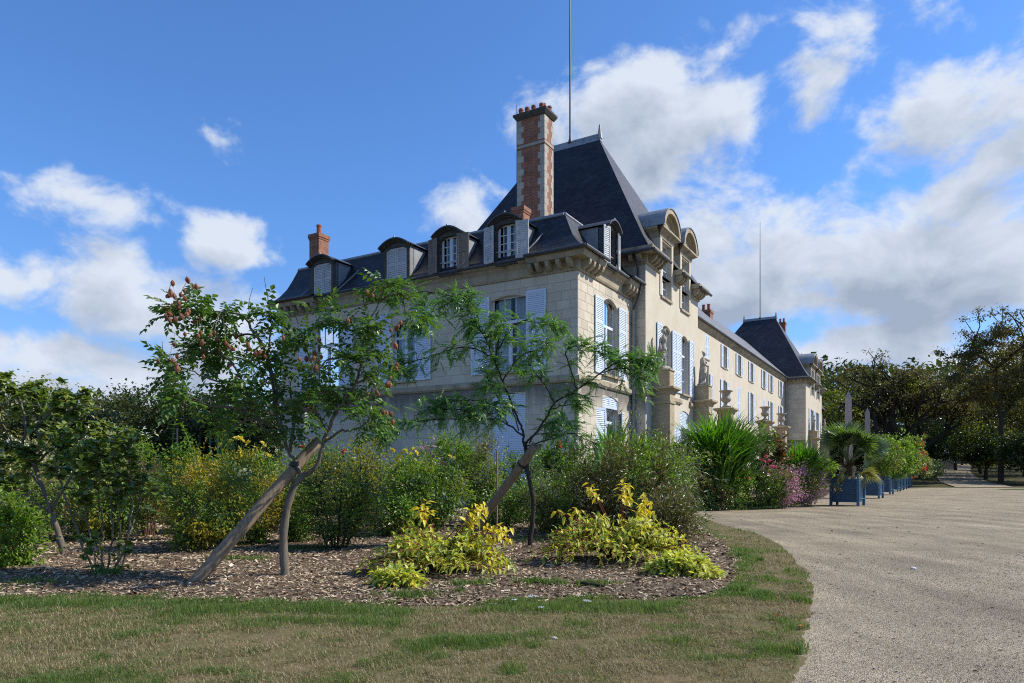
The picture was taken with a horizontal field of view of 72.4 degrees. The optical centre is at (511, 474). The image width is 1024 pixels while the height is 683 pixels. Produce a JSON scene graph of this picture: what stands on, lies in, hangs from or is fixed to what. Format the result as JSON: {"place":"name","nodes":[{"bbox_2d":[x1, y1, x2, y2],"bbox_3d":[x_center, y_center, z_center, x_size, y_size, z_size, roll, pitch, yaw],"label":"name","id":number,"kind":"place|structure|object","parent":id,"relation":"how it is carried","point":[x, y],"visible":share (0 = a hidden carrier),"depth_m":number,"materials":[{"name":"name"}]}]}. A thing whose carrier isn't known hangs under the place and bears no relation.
{"place":"outdoors","nodes":[
{"label":"outdoors","id":0,"kind":"place"},
{"bbox_2d":[11,496,385,526],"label":"shrubbery soil","id":1,"kind":"structure","parent":0,"point":[127,499],"depth_m":25.03,"materials":[{"name":"brown soil"}]},
{"bbox_2d":[0,393,63,462],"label":"park tree","id":2,"kind":"object","parent":1,"relation":"on","point":[8,404],"visible":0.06,"depth_m":39.29,"materials":[{"name":"green plant"}]},
{"bbox_2d":[0,369,109,476],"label":"park tree","id":3,"kind":"object","parent":1,"relation":"on","point":[50,388],"visible":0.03,"depth_m":43.26,"materials":[{"name":"green plant"}]},
{"bbox_2d":[0,396,152,499],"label":"park tree","id":4,"kind":"object","parent":1,"relation":"on","point":[10,425],"visible":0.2,"depth_m":37.08,"materials":[{"name":"green plant"}]},
{"bbox_2d":[87,378,207,472],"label":"park tree","id":5,"kind":"object","parent":1,"relation":"on","point":[108,405],"visible":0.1,"depth_m":46.49,"materials":[{"name":"green plant"}]},
{"bbox_2d":[104,386,227,478],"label":"park tree","id":6,"kind":"object","parent":1,"relation":"on","point":[139,402],"visible":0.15,"depth_m":44.29,"materials":[{"name":"green plant"}]},
{"bbox_2d":[124,377,281,472],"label":"park tree","id":7,"kind":"object","parent":1,"relation":"on","point":[191,423],"visible":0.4,"depth_m":42.45,"materials":[{"name":"green plant"}]},
{"bbox_2d":[179,385,281,471],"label":"park tree","id":8,"kind":"object","parent":1,"relation":"on","point":[271,448],"visible":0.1,"depth_m":44.28,"materials":[{"name":"green plant"}]},
{"bbox_2d":[0,511,813,682],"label":"lawn","id":9,"kind":"structure","parent":0,"point":[285,630],"depth_m":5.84,"materials":[{"name":"green plant"}]},
{"bbox_2d":[0,510,747,605],"bbox_3d":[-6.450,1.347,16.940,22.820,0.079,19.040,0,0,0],"label":"mulch bed","id":10,"kind":"object","parent":9,"relation":"on","point":[585,589],"visible":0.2,"depth_m":9.39,"materials":[{"name":"brown wood"}]},
{"bbox_2d":[0,483,63,567],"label":"leafy shrub","id":11,"kind":"object","parent":10,"relation":"on","point":[20,526],"visible":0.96,"depth_m":10.13,"materials":[{"name":"green plant"}]},
{"bbox_2d":[0,448,63,533],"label":"leafy shrub","id":12,"kind":"object","parent":10,"relation":"on","point":[36,492],"visible":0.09,"depth_m":15.71,"materials":[{"name":"green plant"}]},
{"bbox_2d":[0,426,69,494],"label":"white flowered shrub","id":13,"kind":"object","parent":10,"relation":"on","point":[29,442],"visible":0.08,"depth_m":17.72,"materials":[{"name":"grey plant"}]},
{"bbox_2d":[0,438,83,544],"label":"leafy shrub","id":14,"kind":"object","parent":10,"relation":"on","point":[35,488],"visible":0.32,"depth_m":13.64,"materials":[{"name":"green plant"}]},
{"bbox_2d":[0,370,134,553],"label":"round leaved tree","id":15,"kind":"object","parent":10,"relation":"on","point":[28,457],"visible":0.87,"depth_m":11.61,"materials":[{"name":"green plant"}]},
{"bbox_2d":[34,421,166,570],"bbox_3d":[-5.756,0.335,9.653,1.733,2.190,1.305,0,0,0],"label":"many stemmed shrub","id":16,"kind":"object","parent":10,"relation":"on","point":[86,456],"visible":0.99,"depth_m":9.56,"materials":[{"name":"green plant"}]},
{"bbox_2d":[44,418,162,512],"bbox_3d":[-10.857,-0.034,18.666,3.208,2.878,2.370,0,0,0],"label":"white flowered shrub","id":17,"kind":"object","parent":10,"relation":"on","point":[135,445],"visible":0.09,"depth_m":18.41,"materials":[{"name":"grey plant"}]},
{"bbox_2d":[47,452,164,540],"bbox_3d":[-8.461,0.492,14.448,2.506,1.964,2.000,0,0,28],"label":"leafy shrub","id":18,"kind":"object","parent":10,"relation":"on","point":[82,527],"visible":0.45,"depth_m":14.11,"materials":[{"name":"green plant"}]},
{"bbox_2d":[71,486,143,537],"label":"leafy shrub","id":19,"kind":"object","parent":10,"relation":"on","point":[108,515],"visible":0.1,"depth_m":14.84,"materials":[{"name":"green plant"}]},
{"bbox_2d":[93,440,183,528],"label":"leafy shrub","id":20,"kind":"object","parent":10,"relation":"on","point":[145,456],"visible":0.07,"depth_m":17.04,"materials":[{"name":"green plant"}]},
{"bbox_2d":[123,455,175,535],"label":"red stemmed shrub","id":21,"kind":"object","parent":10,"relation":"on","point":[147,530],"visible":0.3,"depth_m":15.35,"materials":[{"name":"green plant"}]},
{"bbox_2d":[148,404,210,532],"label":"tall shoot shrub","id":22,"kind":"object","parent":10,"relation":"on","point":[173,450],"visible":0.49,"depth_m":14.45,"materials":[{"name":"green plant"}]},
{"bbox_2d":[165,497,226,544],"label":"leafy shrub","id":23,"kind":"object","parent":10,"relation":"on","point":[201,507],"visible":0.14,"depth_m":13.40,"materials":[{"name":"green plant"}]},
{"bbox_2d":[138,440,277,551],"bbox_3d":[-5.426,0.409,12.589,2.584,2.095,2.126,0,0,0],"label":"yellowing shrub","id":24,"kind":"object","parent":10,"relation":"on","point":[219,529],"visible":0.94,"depth_m":12.38,"materials":[{"name":"green plant"}]},
{"bbox_2d":[201,430,288,523],"bbox_3d":[-6.314,0.165,16.399,1.965,2.481,1.864,0,0,25],"label":"yellow dahlia","id":25,"kind":"object","parent":10,"relation":"on","point":[245,454],"visible":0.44,"depth_m":16.25,"materials":[{"name":"green plant"}]},
{"bbox_2d":[186,436,320,582],"bbox_3d":[-3.335,0.487,9.130,1.746,2.016,0.203,0,0,-30],"label":"tree stake","id":26,"kind":"object","parent":10,"relation":"on","point":[219,553],"visible":0.92,"depth_m":9.07,"materials":[{"name":"brown wood"}]},
{"bbox_2d":[218,457,311,543],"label":"yellowing shrub","id":27,"kind":"object","parent":10,"relation":"on","point":[262,534],"visible":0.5,"depth_m":13.68,"materials":[{"name":"green plant"}]},
{"bbox_2d":[130,267,442,574],"bbox_3d":[-3.054,-0.647,9.270,4.231,4.169,2.538,0,0,0],"label":"golden rain tree","id":28,"kind":"object","parent":10,"relation":"on","point":[213,364],"visible":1,"depth_m":9.22,"materials":[{"name":"green plant"}]},
{"bbox_2d":[271,483,313,541],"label":"leafy shrub","id":29,"kind":"object","parent":10,"relation":"on","point":[291,531],"visible":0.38,"depth_m":13.90,"materials":[{"name":"green plant"}]},
{"bbox_2d":[259,441,335,515],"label":"leafy shrub","id":30,"kind":"object","parent":10,"relation":"on","point":[302,469],"visible":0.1,"depth_m":18.63,"materials":[{"name":"green plant"}]},
{"bbox_2d":[259,449,401,550],"bbox_3d":[-3.162,0.487,12.871,2.384,1.902,2.244,0,0,0],"label":"azalea","id":31,"kind":"object","parent":10,"relation":"on","point":[351,523],"visible":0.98,"depth_m":12.57,"materials":[{"name":"green plant"}]},
{"bbox_2d":[0,516,664,603],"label":"weeds","id":32,"kind":"object","parent":10,"relation":"on","point":[403,593],"visible":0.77,"depth_m":8.60,"materials":[{"name":"green plant"}]},
{"bbox_2d":[273,442,391,514],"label":"leafy shrub","id":33,"kind":"object","parent":10,"relation":"on","point":[338,450],"visible":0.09,"depth_m":23.32,"materials":[{"name":"green plant"}]},
{"bbox_2d":[290,423,422,525],"bbox_3d":[-3.768,0.061,17.216,3.308,2.691,2.374,0,0,-21],"label":"loose shrub","id":34,"kind":"object","parent":10,"relation":"on","point":[362,460],"visible":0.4,"depth_m":16.98,"materials":[{"name":"green plant"}]},
{"bbox_2d":[361,487,425,536],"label":"leafy shrub","id":35,"kind":"object","parent":10,"relation":"on","point":[403,515],"visible":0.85,"depth_m":15.25,"materials":[{"name":"green plant"}]},
{"bbox_2d":[364,563,428,590],"bbox_3d":[-1.397,1.241,8.458,0.758,0.403,0.813,0,0,20],"label":"golden dogwood","id":36,"kind":"object","parent":10,"relation":"on","point":[395,576],"visible":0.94,"depth_m":8.36,"materials":[{"name":"yellow plant"}]},
{"bbox_2d":[382,434,442,512],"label":"leafy shrub","id":37,"kind":"object","parent":10,"relation":"on","point":[427,455],"visible":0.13,"depth_m":19.52,"materials":[{"name":"green plant"}]},
{"bbox_2d":[377,447,455,504],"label":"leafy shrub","id":38,"kind":"object","parent":10,"relation":"on","point":[409,455],"visible":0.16,"depth_m":18.19,"materials":[{"name":"green plant"}]},
{"bbox_2d":[347,448,486,532],"bbox_3d":[-2.179,0.411,16.282,3.185,2.086,2.414,0,0,0],"label":"leafy shrub","id":39,"kind":"object","parent":10,"relation":"on","point":[418,482],"visible":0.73,"depth_m":16.08,"materials":[{"name":"green plant"}]},
{"bbox_2d":[356,499,515,577],"bbox_3d":[-1.036,0.863,9.620,2.203,1.088,1.513,0,0,0],"label":"golden dogwood","id":40,"kind":"object","parent":10,"relation":"on","point":[426,551],"visible":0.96,"depth_m":9.49,"materials":[{"name":"yellow plant"}]},
{"bbox_2d":[454,432,513,525],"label":"leafy shrub","id":41,"kind":"object","parent":10,"relation":"on","point":[482,456],"visible":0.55,"depth_m":18.02,"materials":[{"name":"green plant"}]},
{"bbox_2d":[457,486,530,528],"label":"leafy shrub","id":42,"kind":"object","parent":10,"relation":"on","point":[507,520],"visible":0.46,"depth_m":17.22,"materials":[{"name":"green plant"}]},
{"bbox_2d":[368,279,667,545],"bbox_3d":[0.147,-1.148,13.168,5.637,5.164,1.954,0,0,0],"label":"honey locust tree","id":43,"kind":"object","parent":10,"relation":"on","point":[642,362],"visible":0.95,"depth_m":13.11,"materials":[{"name":"green plant"}]},
{"bbox_2d":[469,443,538,536],"bbox_3d":[-0.287,0.457,13.590,1.975,2.097,0.197,0,0,40],"label":"stake","id":44,"kind":"object","parent":43,"relation":"attached to","point":[511,478],"visible":0.75,"depth_m":13.33,"materials":[{"name":"brown wood"}]},
{"bbox_2d":[487,444,564,521],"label":"leafy shrub","id":45,"kind":"object","parent":10,"relation":"on","point":[533,468],"visible":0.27,"depth_m":19.64,"materials":[{"name":"green plant"}]},
{"bbox_2d":[494,466,582,529],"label":"leafy shrub","id":46,"kind":"object","parent":10,"relation":"on","point":[526,493],"visible":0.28,"depth_m":16.86,"materials":[{"name":"green plant"}]},
{"bbox_2d":[527,486,579,532],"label":"leafy shrub","id":47,"kind":"object","parent":10,"relation":"on","point":[539,507],"visible":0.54,"depth_m":15.99,"materials":[{"name":"green plant"}]},
{"bbox_2d":[530,438,593,496],"bbox_3d":[1.667,0.048,23.138,2.551,2.712,2.232,0,0,0],"label":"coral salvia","id":48,"kind":"object","parent":10,"relation":"on","point":[547,458],"visible":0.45,"depth_m":22.71,"materials":[{"name":"green plant"}]},
{"bbox_2d":[525,477,711,567],"bbox_3d":[1.590,0.722,10.637,2.806,1.372,1.982,0,0,0],"label":"golden dogwood","id":49,"kind":"object","parent":10,"relation":"on","point":[633,537],"visible":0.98,"depth_m":10.52,"materials":[{"name":"yellow plant"}]},
{"bbox_2d":[526,403,732,537],"bbox_3d":[2.447,0.025,15.248,4.583,3.053,3.567,0,0,17],"label":"willow shrub","id":50,"kind":"object","parent":10,"relation":"on","point":[596,476],"visible":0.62,"depth_m":14.79,"materials":[{"name":"green plant"}]},
{"bbox_2d":[610,471,716,550],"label":"willow shrub","id":51,"kind":"object","parent":10,"relation":"on","point":[664,512],"visible":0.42,"depth_m":12.45,"materials":[{"name":"green plant"}]},
{"bbox_2d":[638,546,726,579],"bbox_3d":[2.289,1.208,9.373,1.166,0.470,0.857,0,0,14],"label":"golden dogwood","id":52,"kind":"object","parent":10,"relation":"on","point":[686,562],"visible":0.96,"depth_m":9.21,"materials":[{"name":"yellow plant"}]},
{"bbox_2d":[402,426,486,519],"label":"upright perennial","id":53,"kind":"object","parent":9,"relation":"on","point":[446,449],"visible":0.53,"depth_m":20.73,"materials":[{"name":"green plant"}]},
{"bbox_2d":[588,417,636,511],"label":"giant grass","id":54,"kind":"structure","parent":9,"relation":"on","point":[608,435],"depth_m":24.40,"materials":[{"name":"green plant"}]},
{"bbox_2d":[620,427,708,487],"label":"dark perennial","id":55,"kind":"object","parent":9,"relation":"on","point":[682,448],"visible":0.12,"depth_m":25.14,"materials":[{"name":"green plant"}]},
{"bbox_2d":[783,638,815,654],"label":"grass tuft","id":56,"kind":"object","parent":9,"relation":"on","point":[800,650],"visible":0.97,"depth_m":5.46,"materials":[{"name":"green plant"}]},
{"bbox_2d":[0,455,1023,493],"bbox_3d":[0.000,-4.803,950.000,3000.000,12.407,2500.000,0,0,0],"label":"ground","id":57,"kind":"structure","parent":0,"point":[1013,478],"depth_m":95.28,"materials":[{"name":"green soil"}]},
{"bbox_2d":[267,0,828,506],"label":"chateau","id":58,"kind":"structure","parent":57,"relation":"on","point":[577,236],"depth_m":33.85,"materials":[{"name":"stone"}]},
{"bbox_2d":[316,326,338,386],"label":"window","id":59,"kind":"structure","parent":58,"relation":"in","point":[332,338],"depth_m":35.95,"materials":[{"name":"glass"}]},
{"bbox_2d":[395,321,414,380],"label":"window","id":60,"kind":"structure","parent":58,"relation":"in","point":[401,343],"depth_m":33.64,"materials":[{"name":"grey glass"}]},
{"bbox_2d":[493,296,525,371],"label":"window","id":61,"kind":"structure","parent":58,"relation":"in","point":[517,304],"depth_m":30.58,"materials":[{"name":"grey glass"}]},
{"bbox_2d":[604,300,613,375],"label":"window","id":62,"kind":"structure","parent":58,"relation":"in","point":[608,309],"depth_m":31.82,"materials":[{"name":"white glass"}]},
{"bbox_2d":[654,328,671,369],"bbox_3d":[7.395,-6.135,34.214,0.739,2.066,0.617,0,0,-31],"label":"statue","id":63,"kind":"object","parent":58,"relation":"on","point":[662,343],"visible":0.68,"depth_m":34.06,"materials":[{"name":"stone"}]},
{"bbox_2d":[682,337,684,393],"bbox_3d":[9.437,-6.045,38.868,0.487,3.230,1.415,0,0,19],"label":"window","id":64,"kind":"structure","parent":58,"relation":"in","point":[683,341],"depth_m":39.33,"materials":[{"name":"grey glass"}]},
{"bbox_2d":[697,351,708,384],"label":"statue","id":65,"kind":"object","parent":58,"relation":"on","point":[703,377],"visible":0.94,"depth_m":40.07,"materials":[{"name":"stone"}]},
{"bbox_2d":[248,352,1017,461],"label":"wood","id":66,"kind":"object","parent":57,"relation":"on","point":[263,380],"visible":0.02,"depth_m":162.37,"materials":[{"name":"green plant"}]},
{"bbox_2d":[822,417,861,477],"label":"park tree","id":67,"kind":"object","parent":57,"relation":"on","point":[840,455],"visible":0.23,"depth_m":96.41,"materials":[{"name":"green plant"}]},
{"bbox_2d":[822,385,872,474],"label":"park tree","id":68,"kind":"object","parent":57,"relation":"on","point":[832,404],"visible":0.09,"depth_m":102.95,"materials":[{"name":"green plant"}]},
{"bbox_2d":[821,352,899,433],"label":"park tree","id":69,"kind":"object","parent":57,"relation":"on","point":[830,388],"visible":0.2,"depth_m":110.46,"materials":[{"name":"green plant"}]},
{"bbox_2d":[826,360,920,463],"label":"park tree","id":70,"kind":"object","parent":57,"relation":"on","point":[899,418],"visible":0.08,"depth_m":127.12,"materials":[{"name":"green plant"}]},
{"bbox_2d":[822,348,969,475],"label":"chestnut tree","id":71,"kind":"object","parent":57,"relation":"on","point":[876,405],"visible":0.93,"depth_m":95.45,"materials":[{"name":"green plant"}]},
{"bbox_2d":[861,367,986,478],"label":"chestnut tree","id":72,"kind":"object","parent":57,"relation":"on","point":[966,407],"visible":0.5,"depth_m":96.18,"materials":[{"name":"green plant"}]},
{"bbox_2d":[891,402,973,473],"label":"park tree","id":73,"kind":"object","parent":57,"relation":"on","point":[930,454],"visible":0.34,"depth_m":106.23,"materials":[{"name":"green plant"}]},
{"bbox_2d":[919,360,998,469],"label":"park tree","id":74,"kind":"object","parent":57,"relation":"on","point":[955,465],"visible":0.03,"depth_m":123.02,"materials":[{"name":"green plant"}]},
{"bbox_2d":[920,333,1023,473],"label":"park tree","id":75,"kind":"object","parent":57,"relation":"on","point":[980,471],"visible":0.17,"depth_m":111.48,"materials":[{"name":"green plant"}]},
{"bbox_2d":[938,416,1016,478],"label":"park tree","id":76,"kind":"object","parent":57,"relation":"on","point":[979,453],"visible":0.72,"depth_m":95.16,"materials":[{"name":"green plant"}]},
{"bbox_2d":[932,305,1023,482],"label":"autumn tree","id":77,"kind":"object","parent":57,"relation":"on","point":[979,344],"visible":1,"depth_m":87.28,"materials":[{"name":"green plant"}]},
{"bbox_2d":[944,334,1023,475],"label":"park tree","id":78,"kind":"object","parent":57,"relation":"on","point":[1007,415],"visible":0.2,"depth_m":104.94,"materials":[{"name":"green plant"}]},
{"bbox_2d":[975,352,1023,437],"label":"park tree","id":79,"kind":"object","parent":57,"relation":"on","point":[1020,416],"visible":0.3,"depth_m":91.42,"materials":[{"name":"green plant"}]},
{"bbox_2d":[984,428,1023,472],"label":"park tree","id":80,"kind":"object","parent":57,"relation":"on","point":[1013,454],"visible":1,"depth_m":83.93,"materials":[{"name":"green plant"}]},
{"bbox_2d":[0,0,1023,451],"label":"sky","id":81,"kind":"structure","parent":0,"point":[853,170],"materials":[{"name":"blue"}]},
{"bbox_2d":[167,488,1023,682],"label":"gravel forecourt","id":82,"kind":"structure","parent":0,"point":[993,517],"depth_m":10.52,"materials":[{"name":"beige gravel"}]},
{"bbox_2d":[758,458,810,508],"bbox_3d":[11.123,0.381,28.811,2.286,2.128,2.085,0,0,0],"label":"pink flower drift","id":83,"kind":"object","parent":82,"relation":"on","point":[784,498],"visible":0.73,"depth_m":28.60,"materials":[{"name":"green plant"}]},
{"bbox_2d":[829,474,864,505],"bbox_3d":[15.150,0.692,31.600,1.274,1.405,1.251,0,0,38],"label":"planter box","id":84,"kind":"object","parent":82,"relation":"on","point":[852,491],"visible":0.9,"depth_m":31.17,"materials":[{"name":"blue paint"}]},
{"bbox_2d":[818,419,890,494],"bbox_3d":[15.378,-0.748,31.253,3.128,3.670,2.770,0,0,19],"label":"fan palm","id":85,"kind":"object","parent":84,"relation":"in","point":[842,437],"visible":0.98,"depth_m":31.21,"materials":[{"name":"green plant"}]},
{"bbox_2d":[841,391,855,476],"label":"obelisk","id":86,"kind":"object","parent":82,"relation":"on","point":[848,407],"visible":0.35,"depth_m":71.70,"materials":[{"name":"grey stone"}]},
{"bbox_2d":[865,475,883,498],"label":"planter box","id":87,"kind":"object","parent":82,"relation":"on","point":[874,489],"visible":0.43,"depth_m":40.93,"materials":[{"name":"blue paint"}]},
{"bbox_2d":[860,433,909,479],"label":"tub shrub","id":88,"kind":"object","parent":87,"relation":"in","point":[886,465],"visible":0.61,"depth_m":41.22,"materials":[{"name":"green plant"}]},
{"bbox_2d":[728,509,1023,682],"bbox_3d":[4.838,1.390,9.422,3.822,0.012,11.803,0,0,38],"label":"gravel stones","id":89,"kind":"object","parent":82,"relation":"on","point":[932,643],"visible":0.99,"depth_m":6.53,"materials":[{"name":"grey gravel"}]},
{"bbox_2d":[884,475,893,494],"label":"planter box","id":90,"kind":"object","parent":82,"relation":"on","point":[888,485],"visible":0.41,"depth_m":49.16,"materials":[{"name":"blue paint"}]},
{"bbox_2d":[883,428,921,480],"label":"tub shrub","id":91,"kind":"object","parent":90,"relation":"in","point":[910,461],"visible":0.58,"depth_m":49.46,"materials":[{"name":"green plant"}]},
{"bbox_2d":[886,476,903,489],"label":"planter box","id":92,"kind":"object","parent":82,"relation":"on","point":[902,483],"visible":0.23,"depth_m":62.52,"materials":[{"name":"blue paint"}]},
{"bbox_2d":[912,434,928,477],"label":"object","id":93,"kind":"object","parent":92,"relation":"in","point":[925,461],"visible":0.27,"depth_m":62.44,"materials":[{"name":"green plant"}]},
{"bbox_2d":[894,477,900,491],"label":"planter box","id":94,"kind":"object","parent":82,"relation":"on","point":[897,484],"visible":0.21,"depth_m":57.47,"materials":[{"name":"blue paint"}]},
{"bbox_2d":[895,433,924,477],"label":"tub shrub","id":95,"kind":"object","parent":94,"relation":"in","point":[917,445],"visible":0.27,"depth_m":57.92,"materials":[{"name":"green plant"}]},
{"bbox_2d":[460,489,828,509],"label":"border soil","id":96,"kind":"structure","parent":0,"point":[823,493],"depth_m":31.50,"materials":[{"name":"brown soil"}]},
{"bbox_2d":[671,456,741,510],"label":"dark perennial","id":97,"kind":"object","parent":96,"relation":"on","point":[710,501],"visible":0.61,"depth_m":27.00,"materials":[{"name":"green plant"}]},
{"bbox_2d":[726,466,758,508],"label":"pink rose bush","id":98,"kind":"object","parent":96,"relation":"on","point":[744,491],"visible":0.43,"depth_m":27.77,"materials":[{"name":"green plant"}]},
{"bbox_2d":[740,455,793,508],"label":"pink rose bush","id":99,"kind":"object","parent":96,"relation":"on","point":[764,499],"visible":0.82,"depth_m":28.28,"materials":[{"name":"green plant"}]},
{"bbox_2d":[748,414,795,505],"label":"castor oil plant","id":100,"kind":"object","parent":96,"relation":"on","point":[777,450],"visible":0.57,"depth_m":30.20,"materials":[{"name":"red plant"}]},
{"bbox_2d":[767,436,841,503],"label":"giant grass","id":101,"kind":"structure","parent":96,"relation":"on","point":[800,454],"depth_m":32.35,"materials":[{"name":"green plant"}]},
{"bbox_2d":[781,454,841,506],"bbox_3d":[12.807,0.271,30.622,2.826,2.353,2.205,0,0,0],"label":"pink flower drift","id":102,"kind":"object","parent":96,"relation":"on","point":[818,479],"visible":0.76,"depth_m":30.36,"materials":[{"name":"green plant"}]},
{"bbox_2d":[658,405,787,508],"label":"giant grass","id":103,"kind":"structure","parent":0,"point":[721,437],"depth_m":27.35,"materials":[{"name":"green plant"}]},
{"bbox_2d":[934,463,1010,486],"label":"park path","id":104,"kind":"structure","parent":0,"point":[962,476],"depth_m":94.27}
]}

